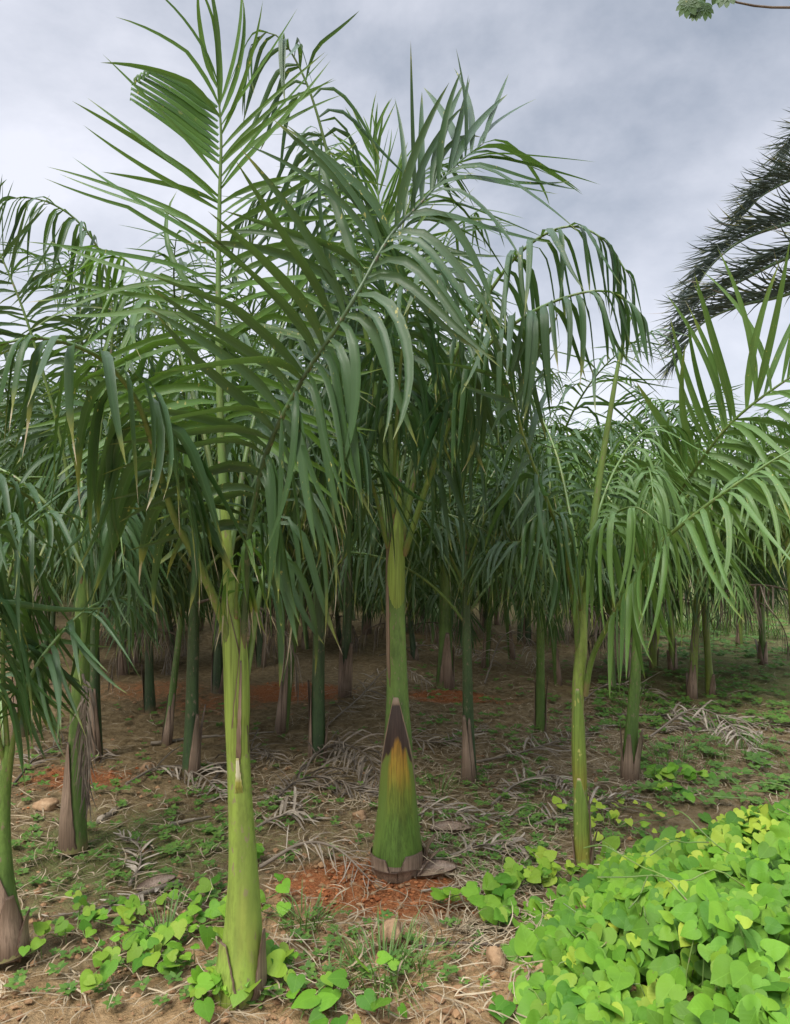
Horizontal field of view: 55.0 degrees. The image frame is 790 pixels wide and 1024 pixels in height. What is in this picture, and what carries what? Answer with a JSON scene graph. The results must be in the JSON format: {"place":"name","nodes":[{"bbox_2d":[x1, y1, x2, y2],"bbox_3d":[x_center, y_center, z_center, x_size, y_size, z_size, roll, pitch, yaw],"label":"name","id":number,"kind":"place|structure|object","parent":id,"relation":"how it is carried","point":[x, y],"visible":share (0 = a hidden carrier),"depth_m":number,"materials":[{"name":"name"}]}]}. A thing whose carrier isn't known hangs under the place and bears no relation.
{"place":"outdoors","nodes":[
{"label":"outdoors","id":0,"kind":"place"},
{"bbox_2d":[0,563,789,1023],"bbox_3d":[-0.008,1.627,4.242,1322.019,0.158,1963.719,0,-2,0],"label":"ground","id":1,"kind":"structure","parent":0,"point":[370,661],"depth_m":4.50,"materials":[{"name":"soil"}]},
{"bbox_2d":[32,798,59,811],"bbox_3d":[-1.894,1.583,4.109,0.133,0.060,0.105,0,-2,17],"label":"stone","id":2,"kind":"object","parent":1,"relation":"on","point":[48,804],"visible":0.99,"depth_m":4.08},
{"bbox_2d":[1,393,122,682],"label":"palm tree","id":3,"kind":"object","parent":1,"relation":"on","point":[46,643],"visible":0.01,"depth_m":7.14,"materials":[{"name":"green plant"}]},
{"bbox_2d":[13,731,120,784],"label":"fallen frond","id":4,"kind":"object","parent":1,"relation":"on","point":[37,749],"visible":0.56,"depth_m":5.06,"materials":[{"name":"grey plant"}]},
{"bbox_2d":[18,890,140,958],"bbox_3d":[-1.137,1.557,2.857,0.406,0.122,0.470,0,-2,0],"label":"vine plant","id":5,"kind":"object","parent":1,"relation":"on","point":[85,917],"visible":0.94,"depth_m":2.81,"materials":[{"name":"green plant"}]},
{"bbox_2d":[0,510,164,964],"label":"palm tree","id":6,"kind":"object","parent":1,"relation":"on","point":[32,685],"visible":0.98,"depth_m":2.68,"materials":[{"name":"green plant"}]},
{"bbox_2d":[0,331,171,674],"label":"palm tree","id":7,"kind":"object","parent":1,"relation":"on","point":[121,669],"visible":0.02,"depth_m":8.11,"materials":[{"name":"green plant"}]},
{"bbox_2d":[5,516,177,665],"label":"palm tree","id":8,"kind":"object","parent":1,"relation":"on","point":[45,570],"visible":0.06,"depth_m":7.93,"materials":[{"name":"green plant"}]},
{"bbox_2d":[39,879,179,923],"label":"fallen frond","id":9,"kind":"object","parent":1,"relation":"on","point":[152,890],"visible":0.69,"depth_m":3.12,"materials":[{"name":"grey plant"}]},
{"bbox_2d":[0,337,241,736],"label":"palm tree","id":10,"kind":"object","parent":1,"relation":"on","point":[37,440],"visible":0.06,"depth_m":5.41,"materials":[{"name":"green plant"}]},
{"bbox_2d":[113,828,164,885],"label":"fallen frond","id":11,"kind":"object","parent":1,"relation":"on","point":[134,868],"visible":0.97,"depth_m":3.57,"materials":[{"name":"grey plant"}]},
{"bbox_2d":[80,933,199,992],"bbox_3d":[-0.879,1.554,2.624,0.389,0.107,0.247,1,-2,-22],"label":"vine plant","id":12,"kind":"object","parent":1,"relation":"on","point":[150,956],"visible":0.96,"depth_m":2.61,"materials":[{"name":"green plant"}]},
{"bbox_2d":[0,246,301,760],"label":"palm tree","id":13,"kind":"object","parent":1,"relation":"on","point":[94,682],"visible":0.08,"depth_m":4.89,"materials":[{"name":"green plant"}]},
{"bbox_2d":[136,874,175,892],"bbox_3d":[-1.022,1.593,3.252,0.160,0.038,0.070,1,12,-29],"label":"sheath husk","id":14,"kind":"object","parent":1,"relation":"on","point":[152,881],"visible":0.85,"depth_m":3.27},
{"bbox_2d":[0,367,313,713],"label":"palm tree","id":15,"kind":"object","parent":1,"relation":"on","point":[149,700],"visible":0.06,"depth_m":6.43,"materials":[{"name":"green plant"}]},
{"bbox_2d":[110,883,204,948],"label":"grass tuft","id":16,"kind":"object","parent":1,"relation":"on","point":[170,919],"visible":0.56,"depth_m":2.88,"materials":[{"name":"plant"}]},
{"bbox_2d":[101,891,226,920],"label":"leaf stalk","id":17,"kind":"object","parent":1,"relation":"on","point":[148,908],"visible":0.38,"depth_m":3.04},
{"bbox_2d":[56,547,272,674],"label":"palm tree","id":18,"kind":"object","parent":1,"relation":"on","point":[168,607],"visible":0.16,"depth_m":8.57,"materials":[{"name":"green plant"}]},
{"bbox_2d":[125,745,227,801],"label":"fallen frond","id":19,"kind":"object","parent":1,"relation":"on","point":[176,771],"visible":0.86,"depth_m":4.58,"materials":[{"name":"grey plant"}]},
{"bbox_2d":[24,394,333,746],"bbox_3d":[-1.494,0.466,5.677,2.408,2.524,2.192,1,-2,-39],"label":"palm tree","id":20,"kind":"object","parent":1,"relation":"on","point":[167,733],"visible":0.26,"depth_m":5.30,"materials":[{"name":"green plant"}]},
{"bbox_2d":[0,178,382,854],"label":"palm tree","id":21,"kind":"object","parent":1,"relation":"on","point":[74,808],"visible":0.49,"depth_m":3.49,"materials":[{"name":"green plant"}]},
{"bbox_2d":[92,873,290,962],"bbox_3d":[-0.749,1.547,2.877,0.693,0.141,0.688,0,-2,0],"label":"vine plant","id":22,"kind":"object","parent":1,"relation":"on","point":[164,933],"visible":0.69,"depth_m":2.87,"materials":[{"name":"green plant"}]},
{"bbox_2d":[40,356,347,693],"bbox_3d":[-1.665,0.085,7.257,3.145,3.240,3.229,1,-2,-19],"label":"palm tree","id":23,"kind":"object","parent":1,"relation":"on","point":[217,681],"visible":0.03,"depth_m":7.03,"materials":[{"name":"green plant"}]},
{"bbox_2d":[151,731,273,744],"bbox_3d":[-1.362,1.690,5.697,0.900,0.030,0.061,1,-2,-19],"label":"stick","id":24,"kind":"object","parent":1,"relation":"on","point":[179,739],"visible":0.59,"depth_m":5.70,"materials":[{"name":"wood"}]},
{"bbox_2d":[186,965,249,1021],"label":"vine plant","id":25,"kind":"object","parent":1,"relation":"on","point":[203,981],"visible":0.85,"depth_m":2.38,"materials":[{"name":"green plant"}]},
{"bbox_2d":[0,225,461,778],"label":"palm tree","id":26,"kind":"object","parent":1,"relation":"on","point":[192,743],"visible":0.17,"depth_m":4.66,"materials":[{"name":"green plant"}]},
{"bbox_2d":[207,729,294,784],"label":"fallen frond","id":27,"kind":"object","parent":1,"relation":"on","point":[263,752],"visible":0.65,"depth_m":5.09,"materials":[{"name":"grey plant"}]},
{"bbox_2d":[173,486,355,667],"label":"palm tree","id":28,"kind":"object","parent":1,"relation":"on","point":[259,657],"visible":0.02,"depth_m":8.75,"materials":[{"name":"green plant"}]},
{"bbox_2d":[16,682,516,924],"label":"red soil crumbs","id":29,"kind":"object","parent":1,"relation":"on","point":[365,899],"visible":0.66,"depth_m":3.19,"materials":[{"name":"soil"}]},
{"bbox_2d":[266,933,298,964],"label":"vine plant","id":30,"kind":"object","parent":1,"relation":"on","point":[290,954],"visible":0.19,"depth_m":2.59,"materials":[{"name":"green plant"}]},
{"bbox_2d":[47,237,521,734],"bbox_3d":[-0.613,-0.003,5.814,3.294,3.454,2.999,0,-2,7],"label":"palm tree","id":31,"kind":"object","parent":1,"relation":"on","point":[282,715],"visible":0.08,"depth_m":5.58,"materials":[{"name":"green plant"}]},
{"bbox_2d":[207,536,378,649],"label":"palm tree","id":32,"kind":"object","parent":1,"relation":"on","point":[306,642],"visible":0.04,"depth_m":10.04,"materials":[{"name":"green plant"}]},
{"bbox_2d":[252,786,335,830],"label":"fallen frond","id":33,"kind":"object","parent":1,"relation":"on","point":[285,801],"visible":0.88,"depth_m":3.97,"materials":[{"name":"grey plant"}]},
{"bbox_2d":[0,0,596,1010],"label":"palm tree","id":34,"kind":"object","parent":1,"relation":"on","point":[242,960],"visible":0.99,"depth_m":2.31,"materials":[{"name":"green plant"}]},
{"bbox_2d":[261,885,348,937],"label":"grass tuft","id":35,"kind":"object","parent":1,"relation":"on","point":[307,918],"visible":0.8,"depth_m":2.93,"materials":[{"name":"plant"}]},
{"bbox_2d":[213,944,406,1023],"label":"vine plant","id":36,"kind":"object","parent":1,"relation":"on","point":[325,998],"visible":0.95,"depth_m":2.37,"materials":[{"name":"green plant"}]},
{"bbox_2d":[259,825,384,888],"bbox_3d":[-0.266,1.534,3.380,0.627,0.137,0.324,-1,-2,33],"label":"fallen frond","id":37,"kind":"object","parent":1,"relation":"on","point":[279,854],"visible":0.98,"depth_m":3.40,"materials":[{"name":"grey plant"}]},
{"bbox_2d":[266,753,378,805],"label":"fallen frond","id":38,"kind":"object","parent":1,"relation":"on","point":[322,776],"visible":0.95,"depth_m":4.41,"materials":[{"name":"grey plant"}]},
{"bbox_2d":[94,284,557,762],"bbox_3d":[-0.576,0.079,5.288,3.145,3.240,3.229,1,-2,-36],"label":"palm tree","id":39,"kind":"object","parent":1,"relation":"on","point":[317,736],"visible":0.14,"depth_m":4.78,"materials":[{"name":"green plant"}]},
{"bbox_2d":[272,939,384,1020],"bbox_3d":[-0.230,1.528,2.492,0.360,0.103,0.392,0,-2,-15],"label":"grass tuft","id":40,"kind":"object","parent":1,"relation":"on","point":[328,964],"visible":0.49,"depth_m":2.54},
{"bbox_2d":[293,728,383,796],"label":"fallen frond","id":41,"kind":"object","parent":1,"relation":"on","point":[360,763],"visible":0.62,"depth_m":4.84,"materials":[{"name":"grey plant"}]},
{"bbox_2d":[266,533,418,652],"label":"palm tree","id":42,"kind":"object","parent":1,"relation":"on","point":[337,620],"visible":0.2,"depth_m":10.36,"materials":[{"name":"green plant"}]},
{"bbox_2d":[178,290,563,697],"bbox_3d":[-0.538,-0.142,6.825,3.587,3.630,3.532,-1,-2,32],"label":"palm tree","id":43,"kind":"object","parent":1,"relation":"on","point":[345,669],"visible":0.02,"depth_m":6.75,"materials":[{"name":"green plant"}]},
{"bbox_2d":[325,661,430,726],"bbox_3d":[-0.300,1.570,6.767,0.745,0.252,1.814,-1,-2,37],"label":"fallen frond","id":44,"kind":"object","parent":1,"relation":"on","point":[340,713],"visible":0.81,"depth_m":6.79,"materials":[{"name":"grey plant"}]},
{"bbox_2d":[316,905,462,1022],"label":"grass tuft","id":45,"kind":"object","parent":1,"relation":"on","point":[384,946],"visible":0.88,"depth_m":2.61,"materials":[{"name":"plant"}]},
{"bbox_2d":[380,918,402,949],"bbox_3d":[-0.017,1.537,2.742,0.089,0.128,0.094,0,-2,3],"label":"stone","id":46,"kind":"object","parent":1,"relation":"on","point":[389,924],"visible":0.59,"depth_m":2.71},
{"bbox_2d":[0,614,789,1023],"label":"dry straw","id":47,"kind":"object","parent":1,"relation":"on","point":[482,926],"visible":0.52,"depth_m":3.52,"materials":[{"name":"plant"}]},
{"bbox_2d":[3,597,789,1009],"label":"weeds","id":48,"kind":"object","parent":1,"relation":"on","point":[19,977],"visible":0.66,"depth_m":4.21,"materials":[{"name":"green plant"}]},
{"bbox_2d":[326,416,484,634],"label":"palm tree","id":49,"kind":"object","parent":1,"relation":"on","point":[365,627],"depth_m":11.47,"materials":[{"name":"green plant"}]},
{"bbox_2d":[303,508,520,660],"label":"palm tree","id":50,"kind":"object","parent":1,"relation":"on","point":[431,595],"visible":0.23,"depth_m":9.02,"materials":[{"name":"green plant"}]},
{"bbox_2d":[358,539,478,634],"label":"palm tree","id":51,"kind":"object","parent":1,"relation":"on","point":[369,613],"visible":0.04,"depth_m":11.23,"materials":[{"name":"green plant"}]},
{"bbox_2d":[379,926,462,973],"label":"grass tuft","id":52,"kind":"object","parent":1,"relation":"on","point":[424,943],"visible":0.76,"depth_m":2.68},
{"bbox_2d":[412,859,456,878],"bbox_3d":[0.168,1.550,3.280,0.200,0.045,0.100,0,13,-7],"label":"sheath husk","id":53,"kind":"object","parent":1,"relation":"on","point":[448,866],"visible":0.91,"depth_m":3.30,"materials":[{"name":"plant"}]},
{"bbox_2d":[224,11,653,882],"bbox_3d":[0.047,-0.179,3.533,1.809,3.545,1.879,0,-2,0],"label":"palm tree","id":54,"kind":"object","parent":1,"relation":"on","point":[444,399],"visible":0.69,"depth_m":3.20,"materials":[{"name":"green plant"}]},
{"bbox_2d":[379,641,499,667],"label":"fallen frond","id":55,"kind":"object","parent":1,"relation":"on","point":[476,654],"visible":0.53,"depth_m":9.63,"materials":[{"name":"grey plant"}]},
{"bbox_2d":[402,891,485,949],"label":"grass tuft","id":56,"kind":"object","parent":1,"relation":"on","point":[428,925],"visible":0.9,"depth_m":2.83,"materials":[{"name":"plant"}]},
{"bbox_2d":[353,522,536,644],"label":"palm tree","id":57,"kind":"object","parent":1,"relation":"on","point":[437,627],"visible":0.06,"depth_m":10.44,"materials":[{"name":"green plant"}]},
{"bbox_2d":[415,765,477,795],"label":"grass tuft","id":58,"kind":"object","parent":1,"relation":"on","point":[446,787],"visible":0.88,"depth_m":4.46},
{"bbox_2d":[429,820,471,831],"bbox_3d":[0.279,1.591,3.818,0.220,0.040,0.082,-1,13,20],"label":"sheath husk","id":59,"kind":"object","parent":1,"relation":"on","point":[444,824],"visible":0.91,"depth_m":3.84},
{"bbox_2d":[412,722,494,753],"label":"fallen frond","id":60,"kind":"object","parent":1,"relation":"on","point":[445,741],"visible":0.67,"depth_m":5.44,"materials":[{"name":"grey plant"}]},
{"bbox_2d":[414,940,502,948],"bbox_3d":[0.251,1.557,2.727,0.364,0.024,0.046,0,-2,1],"label":"stick","id":61,"kind":"object","parent":1,"relation":"on","point":[465,942],"visible":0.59,"depth_m":2.73,"materials":[{"name":"wood"}]},
{"bbox_2d":[240,335,684,784],"bbox_3d":[0.347,0.407,4.673,2.522,2.531,2.456,1,-2,-26],"label":"palm tree","id":62,"kind":"object","parent":1,"relation":"on","point":[468,766],"visible":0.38,"depth_m":4.63,"materials":[{"name":"green plant"}]},
{"bbox_2d":[413,544,516,638],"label":"palm tree","id":63,"kind":"object","parent":1,"relation":"on","point":[434,612],"visible":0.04,"depth_m":10.68,"materials":[{"name":"green plant"}]},
{"bbox_2d":[417,791,531,829],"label":"fallen frond","id":64,"kind":"object","parent":1,"relation":"on","point":[448,806],"visible":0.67,"depth_m":4.02,"materials":[{"name":"grey plant"}]},
{"bbox_2d":[430,871,521,909],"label":"vine plant","id":65,"kind":"object","parent":1,"relation":"on","point":[491,883],"visible":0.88,"depth_m":3.05,"materials":[{"name":"green plant"}]},
{"bbox_2d":[380,327,589,689],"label":"palm tree","id":66,"kind":"object","parent":1,"relation":"on","point":[445,676],"visible":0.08,"depth_m":7.29,"materials":[{"name":"green plant"}]},
{"bbox_2d":[352,428,618,667],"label":"palm tree","id":67,"kind":"object","parent":1,"relation":"on","point":[485,661],"visible":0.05,"depth_m":8.42,"materials":[{"name":"green plant"}]},
{"bbox_2d":[403,414,575,631],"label":"palm tree","id":68,"kind":"object","parent":1,"relation":"on","point":[484,614],"visible":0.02,"depth_m":11.49,"materials":[{"name":"green plant"}]},
{"bbox_2d":[466,895,518,927],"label":"vine plant","id":69,"kind":"object","parent":1,"relation":"on","point":[494,911],"visible":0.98,"depth_m":2.87,"materials":[{"name":"green plant"}]},
{"bbox_2d":[485,946,505,971],"bbox_3d":[0.349,1.537,2.589,0.071,0.104,0.072,0,-2,-9],"label":"stone","id":70,"kind":"object","parent":1,"relation":"on","point":[495,956],"visible":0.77,"depth_m":2.57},
{"bbox_2d":[449,832,556,865],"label":"fallen frond","id":71,"kind":"object","parent":1,"relation":"on","point":[504,841],"visible":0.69,"depth_m":3.54,"materials":[{"name":"grey plant"}]},
{"bbox_2d":[477,629,535,683],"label":"fallen frond","id":72,"kind":"object","parent":1,"relation":"on","point":[524,647],"visible":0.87,"depth_m":8.35,"materials":[{"name":"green plant"}]},
{"bbox_2d":[409,426,606,659],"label":"palm tree","id":73,"kind":"object","parent":1,"relation":"on","point":[510,648],"visible":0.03,"depth_m":8.94,"materials":[{"name":"green plant"}]},
{"bbox_2d":[487,756,590,805],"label":"fallen frond","id":74,"kind":"object","parent":1,"relation":"on","point":[540,777],"visible":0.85,"depth_m":4.46,"materials":[{"name":"grey plant"}]},
{"bbox_2d":[493,434,587,642],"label":"palm tree","id":75,"kind":"object","parent":1,"relation":"on","point":[519,627],"visible":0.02,"depth_m":10.64,"materials":[{"name":"green plant"}]},
{"bbox_2d":[476,721,616,762],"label":"fallen frond","id":76,"kind":"object","parent":1,"relation":"on","point":[552,743],"visible":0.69,"depth_m":5.32,"materials":[{"name":"grey plant"}]},
{"bbox_2d":[415,435,683,686],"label":"palm tree","id":77,"kind":"object","parent":1,"relation":"on","point":[557,677],"visible":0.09,"depth_m":7.57,"materials":[{"name":"green plant"}]},
{"bbox_2d":[491,449,614,645],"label":"palm tree","id":78,"kind":"object","parent":1,"relation":"on","point":[528,629],"visible":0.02,"depth_m":10.39,"materials":[{"name":"green plant"}]},
{"bbox_2d":[372,329,741,732],"bbox_3d":[1.022,0.191,5.660,2.653,3.056,2.914,0,-2,14],"label":"palm tree","id":79,"kind":"object","parent":1,"relation":"on","point":[540,710],"visible":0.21,"depth_m":5.33,"materials":[{"name":"green plant"}]},
{"bbox_2d":[508,568,616,645],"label":"palm tree","id":80,"kind":"object","parent":1,"relation":"on","point":[566,632],"visible":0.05,"depth_m":10.43,"materials":[{"name":"green plant"}]},
{"bbox_2d":[503,846,624,886],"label":"vine plant","id":81,"kind":"object","parent":1,"relation":"on","point":[547,869],"visible":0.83,"depth_m":3.25,"materials":[{"name":"green plant"}]},
{"bbox_2d":[533,786,651,826],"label":"fallen frond","id":82,"kind":"object","parent":1,"relation":"on","point":[610,797],"visible":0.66,"depth_m":4.11,"materials":[{"name":"grey plant"}]},
{"bbox_2d":[429,241,789,783],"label":"palm tree","id":83,"kind":"object","parent":1,"relation":"on","point":[670,492],"visible":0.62,"depth_m":3.93,"materials":[{"name":"green plant"}]},
{"bbox_2d":[435,306,789,874],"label":"palm tree","id":84,"kind":"object","parent":1,"relation":"on","point":[575,583],"visible":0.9,"depth_m":3.16,"materials":[{"name":"green plant"}]},
{"bbox_2d":[552,789,678,840],"bbox_3d":[1.137,1.574,3.962,0.506,0.132,0.558,1,-2,-28],"label":"vine plant","id":85,"kind":"object","parent":1,"relation":"on","point":[613,815],"visible":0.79,"depth_m":3.90,"materials":[{"name":"green plant"}]},
{"bbox_2d":[484,515,756,692],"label":"palm tree","id":86,"kind":"object","parent":1,"relation":"on","point":[609,612],"visible":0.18,"depth_m":7.08,"materials":[{"name":"green plant"}]},
{"bbox_2d":[584,671,674,702],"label":"fallen frond","id":87,"kind":"object","parent":1,"relation":"on","point":[617,683],"visible":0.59,"depth_m":7.16,"materials":[{"name":"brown plant"}]},
{"bbox_2d":[480,771,789,1023],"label":"vine","id":88,"kind":"object","parent":1,"relation":"on","point":[614,970],"depth_m":2.49,"materials":[{"name":"plant"}]},
{"bbox_2d":[601,675,669,713],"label":"grass tuft","id":89,"kind":"object","parent":1,"relation":"on","point":[624,698],"visible":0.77,"depth_m":6.61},
{"bbox_2d":[548,439,760,669],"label":"palm tree","id":90,"kind":"object","parent":1,"relation":"on","point":[653,652],"visible":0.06,"depth_m":8.28,"materials":[{"name":"green plant"}]},
{"bbox_2d":[560,384,785,672],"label":"palm tree","id":91,"kind":"object","parent":1,"relation":"on","point":[672,662],"visible":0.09,"depth_m":8.00,"materials":[{"name":"green plant"}]},
{"bbox_2d":[563,404,789,696],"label":"palm tree","id":92,"kind":"object","parent":1,"relation":"on","point":[710,683],"visible":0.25,"depth_m":6.75,"materials":[{"name":"green plant"}]},
{"bbox_2d":[640,762,716,802],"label":"vine plant","id":93,"kind":"object","parent":1,"relation":"on","point":[688,772],"visible":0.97,"depth_m":4.52,"materials":[{"name":"green plant"}]},
{"bbox_2d":[622,729,734,771],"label":"grass tuft","id":94,"kind":"object","parent":1,"relation":"on","point":[666,754],"visible":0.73,"depth_m":5.04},
{"bbox_2d":[577,369,789,699],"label":"palm tree","id":95,"kind":"object","parent":1,"relation":"on","point":[692,684],"visible":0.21,"depth_m":6.88,"materials":[{"name":"green plant"}]},
{"bbox_2d":[617,396,789,655],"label":"palm tree","id":96,"kind":"object","parent":1,"relation":"on","point":[787,543],"visible":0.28,"depth_m":6.70,"materials":[{"name":"green plant"}]},
{"bbox_2d":[618,700,789,734],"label":"fallen frond","id":97,"kind":"object","parent":1,"relation":"on","point":[703,706],"visible":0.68,"depth_m":6.14,"materials":[{"name":"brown plant"}]},
{"bbox_2d":[644,484,787,664],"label":"palm tree","id":98,"kind":"object","parent":1,"relation":"on","point":[762,650],"visible":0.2,"depth_m":8.46,"materials":[{"name":"green plant"}]},
{"bbox_2d":[649,107,789,387],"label":"palm tree","id":99,"kind":"object","parent":1,"relation":"on","point":[780,176],"visible":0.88,"depth_m":6.04,"materials":[{"name":"green plant"}]},
{"bbox_2d":[657,722,789,743],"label":"fallen frond","id":100,"kind":"object","parent":1,"relation":"on","point":[713,729],"visible":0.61,"depth_m":5.80,"materials":[{"name":"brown plant"}]},
{"bbox_2d":[649,703,778,769],"bbox_3d":[2.287,1.591,5.549,0.822,0.200,1.276,-1,-2,18],"label":"fallen frond","id":101,"kind":"object","parent":100,"relation":"on","point":[705,718],"visible":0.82,"depth_m":5.65,"materials":[{"name":"beige plant"}]},
{"bbox_2d":[676,0,789,20],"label":"tree","id":102,"kind":"object","parent":1,"relation":"on","point":[692,10],"visible":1,"depth_m":4.05,"materials":[{"name":"green plant"}]},
{"bbox_2d":[681,440,789,647],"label":"palm tree","id":103,"kind":"object","parent":1,"relation":"on","point":[739,641],"visible":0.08,"depth_m":10.12,"materials":[{"name":"green plant"}]},
{"bbox_2d":[689,722,789,770],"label":"grass tuft","id":104,"kind":"object","parent":1,"relation":"on","point":[742,744],"visible":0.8,"depth_m":5.30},
{"bbox_2d":[0,0,789,504],"label":"sky","id":105,"kind":"structure","parent":0,"point":[668,110],"materials":[{"name":"grey"}]},
{"bbox_2d":[614,572,788,639],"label":"field grass","id":106,"kind":"structure","parent":0,"point":[732,625],"depth_m":11.36,"materials":[{"name":"plant"}]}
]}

